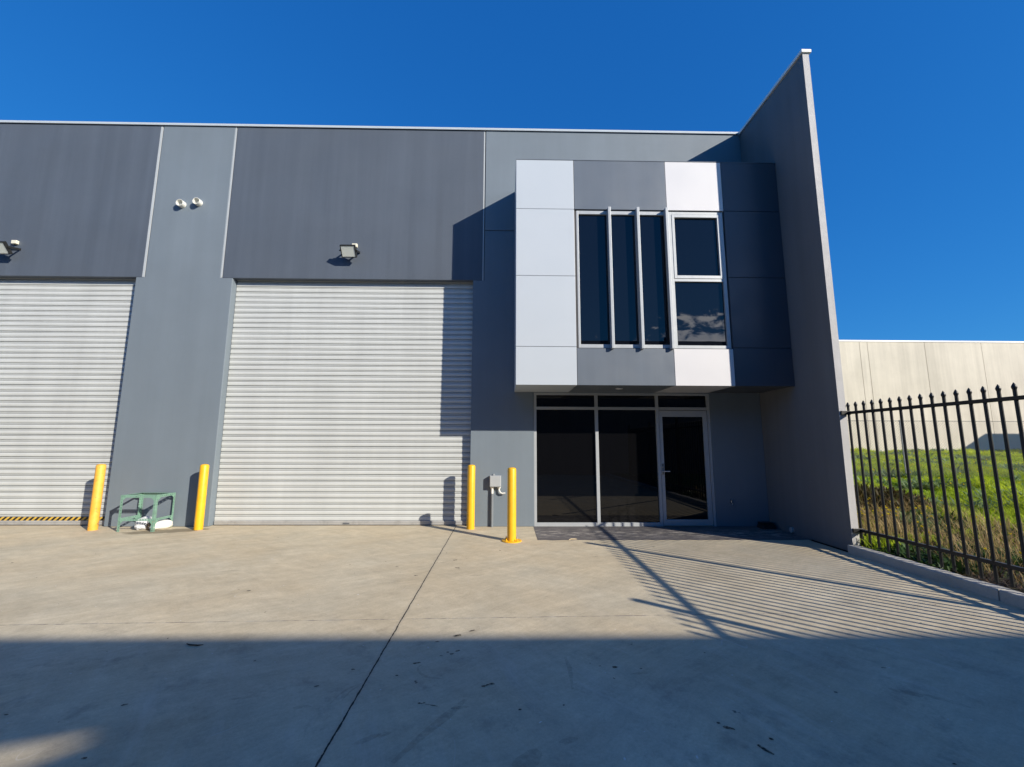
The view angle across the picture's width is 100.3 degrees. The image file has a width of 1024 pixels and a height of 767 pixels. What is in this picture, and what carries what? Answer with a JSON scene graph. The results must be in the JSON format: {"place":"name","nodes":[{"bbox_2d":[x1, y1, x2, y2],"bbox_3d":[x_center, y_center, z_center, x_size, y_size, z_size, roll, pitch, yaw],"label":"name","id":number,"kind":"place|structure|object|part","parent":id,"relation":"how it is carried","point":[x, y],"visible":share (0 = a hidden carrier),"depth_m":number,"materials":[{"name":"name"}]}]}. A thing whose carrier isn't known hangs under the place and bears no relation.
{"place":"outdoors","nodes":[
{"label":"outdoors","id":0,"kind":"place"},
{"bbox_2d":[0,525,1023,766],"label":"concrete yard","id":1,"kind":"structure","parent":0,"point":[788,637],"depth_m":3.08,"materials":[{"name":"grey concrete"}]},
{"bbox_2d":[87,464,106,530],"bbox_3d":[-7.222,1.969,7.441,0.138,1.119,0.138,0,-8,-1],"label":"bollard","id":2,"kind":"object","parent":1,"relation":"on","point":[96,497],"visible":1,"depth_m":7.40,"materials":[{"name":"yellow metal"}]},
{"bbox_2d":[134,516,151,529],"bbox_3d":[-6.414,2.428,7.466,0.252,0.220,0.305,3,-8,-18],"label":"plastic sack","id":3,"kind":"object","parent":1,"relation":"on","point":[139,525],"visible":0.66,"depth_m":7.35,"materials":[{"name":"white plastic"}]},
{"bbox_2d":[117,492,175,531],"bbox_3d":[-6.375,2.236,7.471,0.613,0.603,0.433,0,-8,-1],"label":"slotted stand","id":4,"kind":"object","parent":1,"relation":"on","point":[140,496],"visible":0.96,"depth_m":7.30,"materials":[{"name":"green metal"}]},
{"bbox_2d":[149,520,172,529],"bbox_3d":[-6.137,2.468,7.485,0.153,0.147,0.388,-2,-8,17],"label":"foam roll","id":5,"kind":"object","parent":1,"relation":"on","point":[162,524],"visible":0.82,"depth_m":7.46,"materials":[{"name":"white plastic"}]},
{"bbox_2d":[193,464,208,529],"bbox_3d":[-5.453,1.984,7.512,0.138,1.119,0.138,0,-8,-1],"label":"bollard","id":6,"kind":"object","parent":1,"relation":"on","point":[201,497],"visible":1,"depth_m":7.47,"materials":[{"name":"yellow metal"}]},
{"bbox_2d":[0,49,859,550],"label":"warehouse unit","id":7,"kind":"structure","parent":1,"relation":"on","point":[580,327],"depth_m":8.08,"materials":[{"name":"grey paint"}]},
{"bbox_2d":[0,240,20,253],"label":"flood light","id":8,"kind":"object","parent":7,"relation":"attached to","point":[5,248],"visible":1,"depth_m":8.14,"materials":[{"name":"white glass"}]},
{"bbox_2d":[176,199,185,207],"bbox_3d":[-6.559,-3.565,8.473,0.138,0.138,0.095,0,-8,-1],"label":"vent pipe","id":9,"kind":"object","parent":7,"relation":"attached to","point":[180,203],"visible":1,"depth_m":8.46,"materials":[{"name":"white plastic"}]},
{"bbox_2d":[192,197,202,205],"bbox_3d":[-6.239,-3.603,8.484,0.138,0.138,0.095,0,-8,-1],"label":"vent pipe","id":10,"kind":"object","parent":7,"relation":"attached to","point":[196,201],"visible":1,"depth_m":8.48,"materials":[{"name":"white plastic"}]},
{"bbox_2d":[339,243,359,257],"bbox_3d":[-3.151,-2.604,8.300,0.344,0.340,0.295,0,-8,-1],"label":"flood light","id":11,"kind":"object","parent":7,"relation":"attached to","point":[349,251],"visible":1,"depth_m":8.22,"materials":[{"name":"white glass"}]},
{"bbox_2d":[490,474,504,526],"bbox_3d":[-0.265,2.129,7.784,0.290,0.940,0.107,0,-8,-1],"label":"electrical box","id":12,"kind":"object","parent":7,"relation":"attached to","point":[495,480],"visible":1,"depth_m":7.78,"materials":[{"name":"white plastic"}]},
{"bbox_3d":[3.250,1.563,7.993,0.916,2.118,0.129,0,-8,-1],"label":"entrance door","id":13,"kind":"part","parent":7,"relation":"part of","materials":[{"name":"glass"}]},
{"bbox_2d":[467,465,474,529],"bbox_3d":[-0.732,2.016,7.629,0.138,1.119,0.138,0,-8,-1],"label":"bollard","id":14,"kind":"object","parent":1,"relation":"on","point":[470,497],"visible":1,"depth_m":7.58,"materials":[{"name":"yellow metal"}]},
{"bbox_2d":[4,548,956,764],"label":"oil spots","id":15,"kind":"object","parent":1,"relation":"on","point":[765,749],"visible":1,"depth_m":2.65,"materials":[{"name":"black liquid"}]},
{"bbox_2d":[502,467,521,542],"bbox_3d":[-0.004,1.887,6.711,0.310,1.124,0.310,0,-8,-1],"label":"bollard","id":16,"kind":"object","parent":1,"relation":"on","point":[511,536],"visible":1,"depth_m":6.65,"materials":[{"name":"yellow metal"}]},
{"bbox_2d":[534,526,811,539],"bbox_3d":[2.572,2.544,7.269,4.354,0.014,1.117,0,-8,-1],"label":"entrance apron","id":17,"kind":"object","parent":1,"relation":"on","point":[651,532],"visible":0.94,"depth_m":7.22,"materials":[{"name":"grey concrete"}]},
{"bbox_2d":[757,521,775,528],"bbox_3d":[4.575,2.552,7.692,0.242,0.108,0.187,0,-8,-1],"label":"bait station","id":18,"kind":"object","parent":17,"relation":"on","point":[765,525],"visible":1,"depth_m":7.62,"materials":[{"name":"black plastic"}]},
{"bbox_2d":[847,545,1023,608],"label":"kerb","id":19,"kind":"structure","parent":1,"relation":"on","point":[999,593],"depth_m":4.67,"materials":[{"name":"concrete"}]},
{"bbox_2d":[0,0,1023,340],"label":"sky","id":20,"kind":"structure","parent":0,"point":[919,104],"materials":[{"name":"blue"}]},
{"bbox_2d":[810,471,1023,592],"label":"vacant lot","id":21,"kind":"structure","parent":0,"point":[975,574],"depth_m":5.84,"materials":[{"name":"green plant"}]},
{"bbox_2d":[854,481,931,511],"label":"dock weeds","id":22,"kind":"object","parent":21,"relation":"on","point":[896,496],"visible":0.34,"depth_m":7.92,"materials":[{"name":"plant"}]},
{"bbox_2d":[840,382,1023,587],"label":"picket fence","id":23,"kind":"object","parent":21,"relation":"on","point":[978,558],"visible":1,"depth_m":4.91,"materials":[{"name":"black metal"}]},
{"bbox_2d":[847,420,1023,477],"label":"chain link fence","id":24,"kind":"object","parent":21,"relation":"on","point":[900,432],"visible":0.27,"depth_m":13.15,"materials":[{"name":"metal"}]},
{"bbox_2d":[851,448,1023,532],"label":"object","id":25,"kind":"object","parent":21,"relation":"on","point":[916,484],"visible":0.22,"depth_m":11.38,"materials":[{"name":"green plant"}]},
{"bbox_2d":[854,447,1020,553],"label":"yellow flowers","id":26,"kind":"object","parent":21,"relation":"on","point":[925,498],"visible":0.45,"depth_m":6.99,"materials":[{"name":"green plant"}]},
{"bbox_2d":[856,494,1023,585],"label":"dry grass","id":27,"kind":"structure","parent":21,"relation":"on","point":[891,527],"depth_m":6.05,"materials":[{"name":"plant"}]},
{"bbox_2d":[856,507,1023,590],"bbox_3d":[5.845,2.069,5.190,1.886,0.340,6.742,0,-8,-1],"label":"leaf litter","id":28,"kind":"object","parent":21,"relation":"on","point":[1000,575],"visible":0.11,"depth_m":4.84,"materials":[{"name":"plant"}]},
{"bbox_2d":[857,503,1023,574],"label":"broadleaf weeds","id":29,"kind":"object","parent":21,"relation":"on","point":[947,562],"visible":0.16,"depth_m":5.40,"materials":[{"name":"green plant"}]},
{"bbox_2d":[850,447,1023,550],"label":"grass","id":30,"kind":"structure","parent":0,"point":[1009,510],"depth_m":11.27,"materials":[{"name":"green plant"}]},
{"bbox_3d":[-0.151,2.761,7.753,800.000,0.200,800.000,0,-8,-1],"label":"ground","id":31,"kind":"structure","parent":0,"visible":0},
{"bbox_2d":[839,340,1023,451],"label":"concrete warehouse","id":32,"kind":"structure","parent":31,"relation":"on","point":[875,371],"depth_m":24.75,"materials":[{"name":"white concrete"}]}
]}

